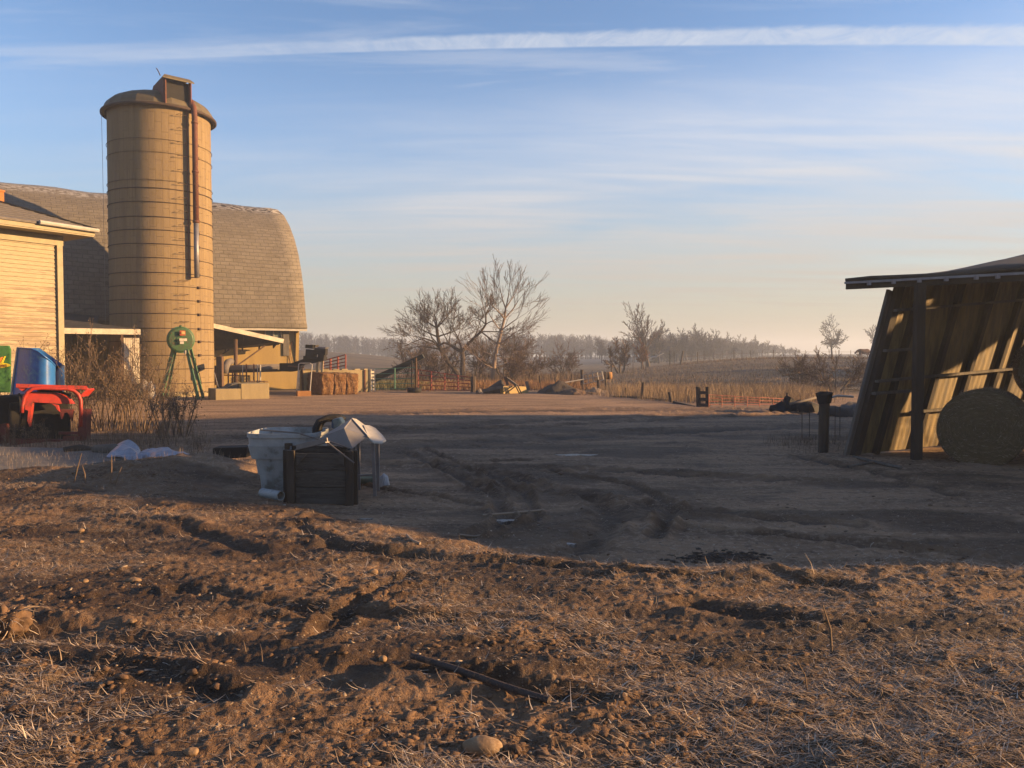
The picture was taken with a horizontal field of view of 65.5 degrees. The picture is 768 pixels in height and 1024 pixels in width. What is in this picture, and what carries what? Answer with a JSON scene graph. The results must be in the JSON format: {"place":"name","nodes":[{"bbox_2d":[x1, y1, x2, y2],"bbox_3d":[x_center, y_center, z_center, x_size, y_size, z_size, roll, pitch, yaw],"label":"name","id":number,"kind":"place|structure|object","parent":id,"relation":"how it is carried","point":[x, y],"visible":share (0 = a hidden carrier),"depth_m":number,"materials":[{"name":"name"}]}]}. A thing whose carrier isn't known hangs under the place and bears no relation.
{"place":"outdoors","nodes":[
{"label":"outdoors","id":0,"kind":"place"},
{"bbox_2d":[296,363,312,395],"bbox_3d":[-8.641,-0.189,33.129,0.638,1.392,0.400,-1,2,-25],"label":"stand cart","id":1,"kind":"object","parent":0,"point":[303,393],"visible":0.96,"depth_m":33.07,"materials":[{"name":"orange metal"}]},
{"bbox_2d":[379,370,622,383],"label":"thicket grass","id":2,"kind":"structure","parent":0,"point":[544,376],"depth_m":51.55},
{"bbox_2d":[401,378,609,390],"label":"tall dry grass","id":3,"kind":"structure","parent":0,"point":[532,385],"depth_m":40.47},
{"bbox_2d":[0,350,1023,767],"bbox_3d":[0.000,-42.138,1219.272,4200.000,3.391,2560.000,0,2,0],"label":"ground","id":4,"kind":"structure","parent":0,"point":[462,442],"depth_m":5.76,"materials":[{"name":"soil"}]},
{"bbox_2d":[0,346,10,392],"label":"seed sign","id":5,"kind":"object","parent":4,"relation":"on","point":[5,369],"visible":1,"depth_m":17.23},
{"bbox_2d":[1,422,31,446],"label":"dead weed","id":6,"kind":"object","parent":4,"relation":"on","point":[12,436],"visible":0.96,"depth_m":13.84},
{"bbox_2d":[0,603,48,637],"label":"root clump","id":7,"kind":"object","parent":4,"relation":"on","point":[17,621],"visible":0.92,"depth_m":4.34,"materials":[{"name":"plant"}]},
{"bbox_2d":[21,417,50,447],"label":"dead weed","id":8,"kind":"object","parent":4,"relation":"on","point":[41,430],"visible":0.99,"depth_m":14.19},
{"bbox_2d":[10,347,64,394],"bbox_3d":[-9.883,0.030,16.513,1.039,1.590,0.956,0,2,0],"label":"blue tank","id":9,"kind":"object","parent":4,"relation":"on","point":[35,366],"visible":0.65,"depth_m":16.20,"materials":[{"name":"plastic"}]},
{"bbox_2d":[0,384,94,444],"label":"loader attachment","id":10,"kind":"object","parent":4,"relation":"on","point":[44,402],"visible":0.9,"depth_m":15.20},
{"bbox_2d":[0,190,99,394],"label":"farmhouse","id":11,"kind":"object","parent":4,"relation":"on","point":[31,283],"visible":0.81,"depth_m":21.26,"materials":[{"name":"beige paint"}]},
{"bbox_2d":[0,447,123,469],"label":"concrete pad","id":12,"kind":"object","parent":4,"relation":"on","point":[44,459],"visible":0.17,"depth_m":11.96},
{"bbox_2d":[63,444,92,451],"bbox_3d":[-6.960,1.051,12.834,0.473,0.152,0.121,-1,2,-36],"label":"log","id":13,"kind":"object","parent":12,"relation":"on","point":[80,447],"visible":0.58,"depth_m":12.78,"materials":[{"name":"brown wood"}]},
{"bbox_2d":[43,319,103,428],"bbox_3d":[-9.784,-0.216,18.299,2.164,2.537,1.079,1,2,31],"label":"dead weed","id":14,"kind":"object","parent":4,"relation":"on","point":[86,382],"visible":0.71,"depth_m":18.25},
{"bbox_2d":[54,340,118,432],"bbox_3d":[-9.207,0.053,17.169,1.411,2.024,1.342,-2,3,-43],"label":"dead weed","id":15,"kind":"object","parent":4,"relation":"on","point":[66,373],"visible":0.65,"depth_m":17.20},
{"bbox_2d":[64,313,140,394],"bbox_3d":[-18.276,-1.208,32.209,5.155,3.573,5.761,-1,2,-33],"label":"lean to shed","id":16,"kind":"object","parent":4,"relation":"on","point":[76,323],"visible":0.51,"depth_m":31.14,"materials":[{"name":"metal"}]},
{"bbox_2d":[92,444,117,452],"bbox_3d":[-6.246,1.041,12.512,0.878,0.204,0.166,1,2,26],"label":"log","id":17,"kind":"object","parent":4,"relation":"on","point":[105,448],"visible":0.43,"depth_m":12.52,"materials":[{"name":"grey wood"}]},
{"bbox_2d":[69,352,144,430],"bbox_3d":[-8.882,0.168,17.554,1.377,1.765,1.244,-2,3,-40],"label":"dead weed","id":18,"kind":"object","parent":4,"relation":"on","point":[115,401],"visible":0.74,"depth_m":17.54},
{"bbox_2d":[65,331,149,424],"bbox_3d":[-9.818,-0.144,19.148,1.959,2.296,0.976,-1,2,-32],"label":"dead weed","id":19,"kind":"object","parent":4,"relation":"on","point":[100,375],"visible":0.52,"depth_m":19.05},
{"bbox_2d":[0,418,216,451],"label":"weed base grass","id":20,"kind":"structure","parent":4,"relation":"on","point":[142,435],"depth_m":15.37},
{"bbox_2d":[90,325,147,428],"bbox_3d":[-8.642,-0.138,17.999,2.005,2.350,1.000,1,2,32],"label":"dead weed","id":21,"kind":"object","parent":4,"relation":"on","point":[125,362],"visible":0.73,"depth_m":17.92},
{"bbox_2d":[107,440,142,459],"bbox_3d":[-6.175,1.041,12.673,0.483,0.320,2.093,-1,2,-26],"label":"plastic sheet","id":22,"kind":"object","parent":4,"relation":"on","point":[128,449],"visible":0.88,"depth_m":12.07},
{"bbox_2d":[97,351,154,423],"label":"dead weed","id":23,"kind":"object","parent":4,"relation":"on","point":[112,419],"visible":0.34,"depth_m":19.53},
{"bbox_2d":[91,347,161,422],"bbox_3d":[-9.597,0.029,19.816,1.334,1.894,1.478,0,2,0],"label":"dead weed","id":24,"kind":"object","parent":4,"relation":"on","point":[133,413],"visible":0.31,"depth_m":19.78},
{"bbox_2d":[2,447,254,470],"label":"heap grass","id":25,"kind":"structure","parent":4,"relation":"on","point":[110,456],"depth_m":11.73,"materials":[{"name":"plant"}]},
{"bbox_2d":[111,355,165,431],"bbox_3d":[-8.218,0.186,17.494,1.346,1.726,1.216,0,2,-9],"label":"dead weed","id":26,"kind":"object","parent":4,"relation":"on","point":[130,412],"visible":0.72,"depth_m":17.39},
{"bbox_2d":[118,333,187,432],"bbox_3d":[-7.732,-0.011,17.173,1.448,2.184,1.523,-1,2,-25],"label":"dead weed","id":27,"kind":"object","parent":4,"relation":"on","point":[148,389],"visible":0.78,"depth_m":17.13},
{"bbox_2d":[0,182,306,393],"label":"gothic barn","id":28,"kind":"structure","parent":4,"relation":"on","point":[257,282],"depth_m":38.69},
{"bbox_2d":[100,68,216,396],"bbox_3d":[-14.900,-5.986,33.862,4.680,13.306,4.680,0,2,0],"label":"silo","id":29,"kind":"object","parent":4,"relation":"on","point":[160,214],"visible":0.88,"depth_m":32.13,"materials":[{"name":"concrete"}]},
{"bbox_2d":[153,421,168,444],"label":"dead weed","id":30,"kind":"object","parent":4,"relation":"on","point":[160,429],"visible":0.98,"depth_m":14.65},
{"bbox_2d":[140,447,187,457],"bbox_3d":[-5.212,1.087,12.120,2.386,0.230,0.530,1,2,36],"label":"plastic sheet","id":31,"kind":"object","parent":4,"relation":"on","point":[157,452],"visible":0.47,"depth_m":12.02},
{"bbox_2d":[138,381,204,438],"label":"dead weed","id":32,"kind":"object","parent":4,"relation":"on","point":[175,405],"visible":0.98,"depth_m":16.21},
{"bbox_2d":[140,377,207,435],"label":"dead weed","id":33,"kind":"object","parent":4,"relation":"on","point":[168,404],"visible":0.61,"depth_m":16.62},
{"bbox_2d":[161,325,204,398],"bbox_3d":[-12.746,-0.841,30.797,1.876,2.878,1.243,0,2,0],"label":"silage blower","id":34,"kind":"object","parent":4,"relation":"on","point":[183,341],"visible":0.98,"depth_m":30.70,"materials":[{"name":"green paint"}]},
{"bbox_2d":[184,747,198,755],"bbox_3d":[-1.160,1.330,2.882,0.050,0.030,0.042,0,2,0],"label":"stone","id":35,"kind":"object","parent":4,"relation":"on","point":[191,751],"visible":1,"depth_m":2.87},
{"bbox_2d":[185,431,213,453],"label":"dead weed","id":36,"kind":"object","parent":4,"relation":"on","point":[198,445],"visible":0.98,"depth_m":12.45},
{"bbox_2d":[214,356,223,387],"bbox_3d":[-11.720,-0.284,31.857,0.287,1.650,0.325,0,2,0],"label":"gate post","id":37,"kind":"object","parent":4,"relation":"on","point":[219,376],"visible":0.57,"depth_m":31.80,"materials":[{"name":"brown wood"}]},
{"bbox_2d":[213,445,250,457],"bbox_3d":[-4.128,1.008,11.792,0.506,0.187,0.300,0,2,0],"label":"steel trough","id":38,"kind":"object","parent":4,"relation":"on","point":[236,451],"visible":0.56,"depth_m":11.64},
{"bbox_2d":[208,380,268,399],"bbox_3d":[-10.627,0.248,31.267,2.320,0.728,1.573,-1,2,-33],"label":"feed bunk","id":39,"kind":"object","parent":4,"relation":"on","point":[253,389],"visible":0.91,"depth_m":30.63,"materials":[{"name":"concrete"}]},
{"bbox_2d":[214,324,283,382],"bbox_3d":[-12.531,-1.228,37.508,3.461,3.146,1.558,-1,2,-33],"label":"lean to canopy","id":40,"kind":"object","parent":4,"relation":"on","point":[227,338],"visible":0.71,"depth_m":37.02,"materials":[{"name":"metal"}]},
{"bbox_2d":[214,364,283,384],"bbox_3d":[-11.442,-0.430,34.987,3.414,0.928,0.988,0,2,-10],"label":"feed conveyor","id":41,"kind":"object","parent":4,"relation":"on","point":[246,368],"visible":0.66,"depth_m":34.74,"materials":[{"name":"grey metal"}]},
{"bbox_2d":[258,488,284,500],"bbox_3d":[-2.649,1.215,8.774,0.329,0.104,0.104,1,2,36],"label":"pvc pipe","id":42,"kind":"object","parent":4,"relation":"on","point":[271,494],"visible":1,"depth_m":8.73,"materials":[{"name":"white plastic"}]},
{"bbox_2d":[247,427,328,490],"bbox_3d":[-2.815,0.953,10.064,0.888,0.735,0.948,0,2,0],"label":"plastic bin","id":43,"kind":"object","parent":4,"relation":"on","point":[266,448],"visible":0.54,"depth_m":9.66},
{"bbox_2d":[312,414,345,432],"bbox_3d":[-2.372,0.539,10.318,0.360,0.280,0.464,0,2,0],"label":"bent hose","id":44,"kind":"object","parent":43,"relation":"on","point":[319,423],"visible":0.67,"depth_m":10.23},
{"bbox_2d":[279,344,328,390],"bbox_3d":[-9.132,-0.650,34.984,2.062,2.166,0.830,0,2,0],"label":"feed elevator","id":45,"kind":"object","parent":4,"relation":"on","point":[310,356],"visible":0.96,"depth_m":34.79,"materials":[{"name":"metal"}]},
{"bbox_2d":[283,443,357,505],"bbox_3d":[-2.208,1.026,9.140,1.013,0.612,0.872,0,2,0],"label":"wooden crate","id":46,"kind":"object","parent":4,"relation":"on","point":[320,475],"visible":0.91,"depth_m":8.77,"materials":[{"name":"brown wood"}]},
{"bbox_2d":[294,438,328,449],"bbox_3d":[-2.229,0.666,8.822,0.603,0.171,0.065,2,3,39],"label":"angle iron","id":47,"kind":"object","parent":46,"relation":"on","point":[311,444],"visible":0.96,"depth_m":8.82,"materials":[{"name":"grey metal"}]},
{"bbox_2d":[306,372,335,394],"bbox_3d":[-8.341,0.018,34.707,0.826,1.236,2.190,-1,2,-33],"label":"hay bale","id":48,"kind":"object","parent":4,"relation":"on","point":[322,383],"visible":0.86,"depth_m":34.01},
{"bbox_2d":[323,354,345,369],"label":"cattle gate","id":49,"kind":"structure","parent":4,"relation":"on","point":[331,364],"depth_m":38.73,"materials":[{"name":"metal"}]},
{"bbox_2d":[300,369,369,391],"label":"concrete wall","id":50,"kind":"structure","parent":4,"relation":"on","point":[363,381],"depth_m":36.67,"materials":[{"name":"concrete"}]},
{"bbox_2d":[331,372,347,394],"bbox_3d":[-7.894,0.005,35.017,0.828,1.191,2.164,-1,2,-33],"label":"hay bale","id":51,"kind":"object","parent":4,"relation":"on","point":[339,387],"visible":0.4,"depth_m":34.20},
{"bbox_2d":[338,372,358,393],"bbox_3d":[-7.415,0.004,35.330,0.864,1.184,2.193,-1,2,-33],"label":"hay bale","id":52,"kind":"object","parent":4,"relation":"on","point":[352,383],"visible":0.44,"depth_m":34.50},
{"bbox_2d":[319,418,385,495],"bbox_3d":[-1.876,0.873,9.476,0.852,0.897,0.849,2,3,45],"label":"feed hopper","id":53,"kind":"object","parent":4,"relation":"on","point":[352,433],"visible":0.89,"depth_m":9.33,"materials":[{"name":"grey metal"}]},
{"bbox_2d":[299,379,441,390],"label":"green weeds","id":54,"kind":"object","parent":4,"relation":"on","point":[390,385],"visible":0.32,"depth_m":40.61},
{"bbox_2d":[375,354,424,387],"bbox_3d":[-5.679,-0.596,39.647,3.024,1.777,0.732,1,2,21],"label":"grain elevator","id":55,"kind":"object","parent":4,"relation":"on","point":[408,363],"visible":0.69,"depth_m":39.36,"materials":[{"name":"grey metal"}]},
{"bbox_2d":[391,337,432,377],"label":"bare bush","id":56,"kind":"object","parent":4,"relation":"on","point":[420,353],"visible":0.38,"depth_m":56.62,"materials":[{"name":"grey plant"}]},
{"bbox_2d":[415,358,416,386],"bbox_3d":[-4.472,-0.374,37.110,0.107,1.687,0.100,-1,2,-22],"label":"fence post","id":57,"kind":"object","parent":4,"relation":"on","point":[415,372],"visible":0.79,"depth_m":37.06,"materials":[{"name":"brown wood"}]},
{"bbox_2d":[375,367,414,388],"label":"cattle gate","id":58,"kind":"structure","parent":57,"relation":"attached to","point":[394,378],"depth_m":37.30,"materials":[{"name":"metal"}]},
{"bbox_2d":[377,287,484,376],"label":"bare tree","id":59,"kind":"object","parent":4,"relation":"on","point":[438,336],"visible":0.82,"depth_m":53.91,"materials":[{"name":"brown plant"}]},
{"bbox_2d":[404,340,466,380],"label":"bare bush","id":60,"kind":"object","parent":4,"relation":"on","point":[432,363],"visible":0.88,"depth_m":49.59,"materials":[{"name":"grey plant"}]},
{"bbox_2d":[407,342,484,376],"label":"bare bush","id":61,"kind":"object","parent":4,"relation":"on","point":[452,361],"visible":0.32,"depth_m":57.55,"materials":[{"name":"brown plant"}]},
{"bbox_2d":[393,285,539,377],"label":"bare tree","id":62,"kind":"object","parent":4,"relation":"on","point":[462,370],"visible":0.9,"depth_m":52.49,"materials":[{"name":"brown plant"}]},
{"bbox_2d":[470,376,475,391],"bbox_3d":[-1.784,0.109,36.527,0.237,0.909,0.233,-1,2,-22],"label":"fence post","id":63,"kind":"object","parent":4,"relation":"on","point":[473,383],"visible":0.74,"depth_m":36.43,"materials":[{"name":"brown wood"}]},
{"bbox_2d":[418,369,470,390],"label":"cattle gate","id":64,"kind":"structure","parent":63,"relation":"attached to","point":[444,381],"depth_m":36.78,"materials":[{"name":"metal"}]},
{"bbox_2d":[454,330,503,376],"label":"bare bush","id":65,"kind":"object","parent":4,"relation":"on","point":[476,365],"visible":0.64,"depth_m":55.18,"materials":[{"name":"brown plant"}]},
{"bbox_2d":[409,652,550,703],"bbox_3d":[-0.160,1.302,3.543,0.783,0.043,0.037,1,2,37],"label":"iron pipe","id":66,"kind":"object","parent":4,"relation":"on","point":[543,698],"visible":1,"depth_m":3.51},
{"bbox_2d":[462,735,502,756],"bbox_3d":[-0.108,1.325,2.909,0.150,0.075,0.097,0,2,0],"label":"stone","id":67,"kind":"object","parent":4,"relation":"on","point":[478,743],"visible":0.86,"depth_m":2.88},
{"bbox_2d":[482,376,508,393],"bbox_3d":[-0.746,0.029,35.738,1.229,0.791,1.370,0,2,0],"label":"tarp heap","id":68,"kind":"object","parent":4,"relation":"on","point":[496,387],"visible":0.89,"depth_m":35.24,"materials":[{"name":"grey fabric"}]},
{"bbox_2d":[451,254,549,378],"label":"bare tree","id":69,"kind":"object","parent":4,"relation":"on","point":[493,367],"visible":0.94,"depth_m":51.44,"materials":[{"name":"brown plant"}]},
{"bbox_2d":[479,315,538,376],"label":"bare bush","id":70,"kind":"object","parent":4,"relation":"on","point":[506,345],"visible":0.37,"depth_m":56.40,"materials":[{"name":"brown plant"}]},
{"bbox_2d":[0,460,1023,767],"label":"straw litter","id":71,"kind":"object","parent":4,"relation":"on","point":[812,738],"visible":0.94,"depth_m":3.31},
{"bbox_2d":[0,461,1023,767],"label":"earth clods","id":72,"kind":"object","parent":4,"relation":"on","point":[518,729],"visible":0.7,"depth_m":3.22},
{"bbox_2d":[0,420,1023,767],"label":"pebbles","id":73,"kind":"object","parent":4,"relation":"on","point":[458,662],"visible":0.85,"depth_m":3.47,"materials":[{"name":"stone"}]},
{"bbox_2d":[496,344,529,380],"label":"bare bush","id":74,"kind":"object","parent":4,"relation":"on","point":[514,369],"visible":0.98,"depth_m":49.47,"materials":[{"name":"brown plant"}]},
{"bbox_2d":[500,377,529,393],"bbox_3d":[0.003,0.132,35.558,1.626,0.880,1.128,-1,2,-33],"label":"yellow hopper","id":75,"kind":"object","parent":4,"relation":"on","point":[515,388],"visible":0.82,"depth_m":35.27,"materials":[{"name":"metal"}]},
{"bbox_2d":[13,418,1023,567],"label":"straw bits","id":76,"kind":"object","parent":4,"relation":"on","point":[677,516],"visible":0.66,"depth_m":7.47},
{"bbox_2d":[508,344,566,380],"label":"bare bush","id":77,"kind":"object","parent":4,"relation":"on","point":[534,369],"visible":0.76,"depth_m":51.93,"materials":[{"name":"brown plant"}]},
{"bbox_2d":[54,410,1023,566],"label":"yard clods","id":78,"kind":"object","parent":4,"relation":"on","point":[589,534],"visible":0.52,"depth_m":7.93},
{"bbox_2d":[58,439,1023,568],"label":"yard grit","id":79,"kind":"object","parent":4,"relation":"on","point":[687,514],"visible":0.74,"depth_m":7.96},
{"bbox_2d":[299,330,800,361],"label":"wood","id":80,"kind":"object","parent":4,"relation":"on","point":[374,348],"visible":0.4,"depth_m":250.92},
{"bbox_2d":[537,380,572,393],"bbox_3d":[2.124,0.125,36.026,2.028,0.602,2.800,0,2,0],"label":"soil pile","id":81,"kind":"object","parent":4,"relation":"on","point":[558,386],"visible":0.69,"depth_m":35.41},
{"bbox_2d":[546,338,583,375],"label":"bare bush","id":82,"kind":"object","parent":4,"relation":"on","point":[569,361],"visible":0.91,"depth_m":60.14,"materials":[{"name":"brown plant"}]},
{"bbox_2d":[559,388,598,394],"bbox_3d":[2.952,0.323,34.832,1.937,0.293,2.200,0,2,0],"label":"soil pile","id":83,"kind":"object","parent":4,"relation":"on","point":[574,391],"visible":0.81,"depth_m":34.40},
{"bbox_2d":[593,336,606,362],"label":"bare tree","id":84,"kind":"object","parent":4,"relation":"on","point":[601,347],"visible":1,"depth_m":169.12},
{"bbox_2d":[602,336,630,373],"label":"bare tree","id":85,"kind":"object","parent":4,"relation":"on","point":[623,354],"visible":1,"depth_m":69.92,"materials":[{"name":"grey plant"}]},
{"bbox_2d":[633,337,649,369],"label":"bare tree","id":86,"kind":"object","parent":4,"relation":"on","point":[642,355],"visible":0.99,"depth_m":79.91,"materials":[{"name":"grey plant"}]},
{"bbox_2d":[619,301,664,366],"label":"bare tree","id":87,"kind":"object","parent":4,"relation":"on","point":[641,333],"visible":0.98,"depth_m":95.03,"materials":[{"name":"grey plant"}]},
{"bbox_2d":[648,321,669,363],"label":"bare tree","id":88,"kind":"object","parent":4,"relation":"on","point":[658,347],"visible":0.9,"depth_m":124.51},
{"bbox_2d":[666,327,690,361],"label":"bare tree","id":89,"kind":"object","parent":4,"relation":"on","point":[682,343],"visible":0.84,"depth_m":148.81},
{"bbox_2d":[686,323,702,359],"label":"bare tree","id":90,"kind":"object","parent":4,"relation":"on","point":[697,339],"visible":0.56,"depth_m":164.18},
{"bbox_2d":[696,387,709,406],"bbox_3d":[6.242,0.462,26.027,0.470,0.755,0.160,0,2,0],"label":"rail frame","id":91,"kind":"object","parent":4,"relation":"on","point":[699,392],"visible":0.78,"depth_m":25.96,"materials":[{"name":"brown wood"}]},
{"bbox_2d":[697,327,714,359],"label":"bare tree","id":92,"kind":"object","parent":4,"relation":"on","point":[704,340],"visible":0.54,"depth_m":164.50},
{"bbox_2d":[706,329,723,358],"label":"bare tree","id":93,"kind":"object","parent":4,"relation":"on","point":[716,345],"visible":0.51,"depth_m":170.53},
{"bbox_2d":[659,547,773,564],"bbox_3d":[1.665,1.427,6.551,0.975,0.059,0.527,0,2,0],"label":"mud lump","id":94,"kind":"object","parent":4,"relation":"on","point":[711,557],"visible":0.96,"depth_m":6.51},
{"bbox_2d":[708,394,759,406],"bbox_3d":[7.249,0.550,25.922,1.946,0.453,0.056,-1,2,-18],"label":"cattle gate","id":95,"kind":"structure","parent":4,"relation":"on","point":[747,404],"depth_m":25.90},
{"bbox_2d":[767,403,790,411],"bbox_3d":[7.942,0.727,23.598,0.706,0.331,0.673,0,2,0],"label":"brush heap","id":96,"kind":"object","parent":4,"relation":"on","point":[775,407],"visible":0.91,"depth_m":23.50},
{"bbox_2d":[773,352,817,385],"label":"bare bush","id":97,"kind":"object","parent":4,"relation":"on","point":[796,371],"visible":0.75,"depth_m":42.29,"materials":[{"name":"brown plant"}]},
{"bbox_2d":[760,432,847,453],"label":"yard edge grass","id":98,"kind":"structure","parent":4,"relation":"on","point":[812,438],"depth_m":14.98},
{"bbox_2d":[793,401,818,412],"bbox_3d":[8.716,0.703,23.614,0.976,0.439,0.950,0,2,0],"label":"brush heap","id":99,"kind":"object","parent":4,"relation":"on","point":[804,406],"visible":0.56,"depth_m":23.35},
{"bbox_2d":[818,390,831,452],"bbox_3d":[5.400,0.688,13.741,0.229,1.171,0.246,0,2,0],"label":"gate post","id":100,"kind":"object","parent":4,"relation":"on","point":[825,399],"visible":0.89,"depth_m":13.66,"materials":[{"name":"brown wood"}]},
{"bbox_2d":[822,605,832,652],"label":"dry stalk","id":101,"kind":"object","parent":4,"relation":"on","point":[830,637],"visible":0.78,"depth_m":3.97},
{"bbox_2d":[796,346,867,390],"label":"bare bush","id":102,"kind":"object","parent":4,"relation":"on","point":[856,375],"visible":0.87,"depth_m":38.24,"materials":[{"name":"brown plant"}]},
{"bbox_2d":[819,315,848,356],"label":"bare tree","id":103,"kind":"object","parent":4,"relation":"on","point":[831,342],"visible":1,"depth_m":134.55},
{"bbox_2d":[818,405,853,416],"bbox_3d":[8.970,0.777,22.073,0.983,0.346,1.068,0,2,0],"label":"hay mound","id":104,"kind":"object","parent":4,"relation":"on","point":[843,411],"visible":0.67,"depth_m":21.64,"materials":[{"name":"brown plant"}]},
{"bbox_2d":[856,456,902,468],"bbox_3d":[5.559,1.192,12.061,0.065,0.055,1.090,0,2,-9],"label":"stick","id":105,"kind":"object","parent":4,"relation":"on","point":[881,463],"visible":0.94,"depth_m":11.98,"materials":[{"name":"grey wood"}]},
{"bbox_2d":[843,254,1023,459],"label":"pole shed","id":106,"kind":"structure","parent":4,"relation":"on","point":[941,339],"depth_m":13.68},
{"bbox_2d":[934,385,1023,465],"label":"round hay bale","id":107,"kind":"object","parent":4,"relation":"on","point":[983,425],"visible":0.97,"depth_m":12.06,"materials":[{"name":"plant"}]},
{"bbox_3d":[9.340,0.637,11.926,1.397,1.353,1.437,2,2,37],"label":"round hay bale","id":108,"kind":"object","parent":4,"relation":"on","visible":0},
{"bbox_2d":[1009,341,1023,395],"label":"round hay bale","id":109,"kind":"object","parent":108,"relation":"on","point":[1018,369],"visible":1,"depth_m":12.90,"materials":[{"name":"plant"}]},
{"bbox_2d":[0,0,1023,355],"label":"sky","id":110,"kind":"structure","parent":0,"point":[725,166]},
{"bbox_2d":[583,381,848,403],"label":"tall dry grass","id":111,"kind":"structure","parent":0,"point":[682,392],"depth_m":32.78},
{"bbox_2d":[593,357,865,386],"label":"pasture grass","id":112,"kind":"structure","parent":0,"point":[707,366],"depth_m":60.80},
{"bbox_2d":[667,355,868,365],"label":"ridge grass","id":113,"kind":"structure","parent":0,"point":[744,358],"depth_m":87.33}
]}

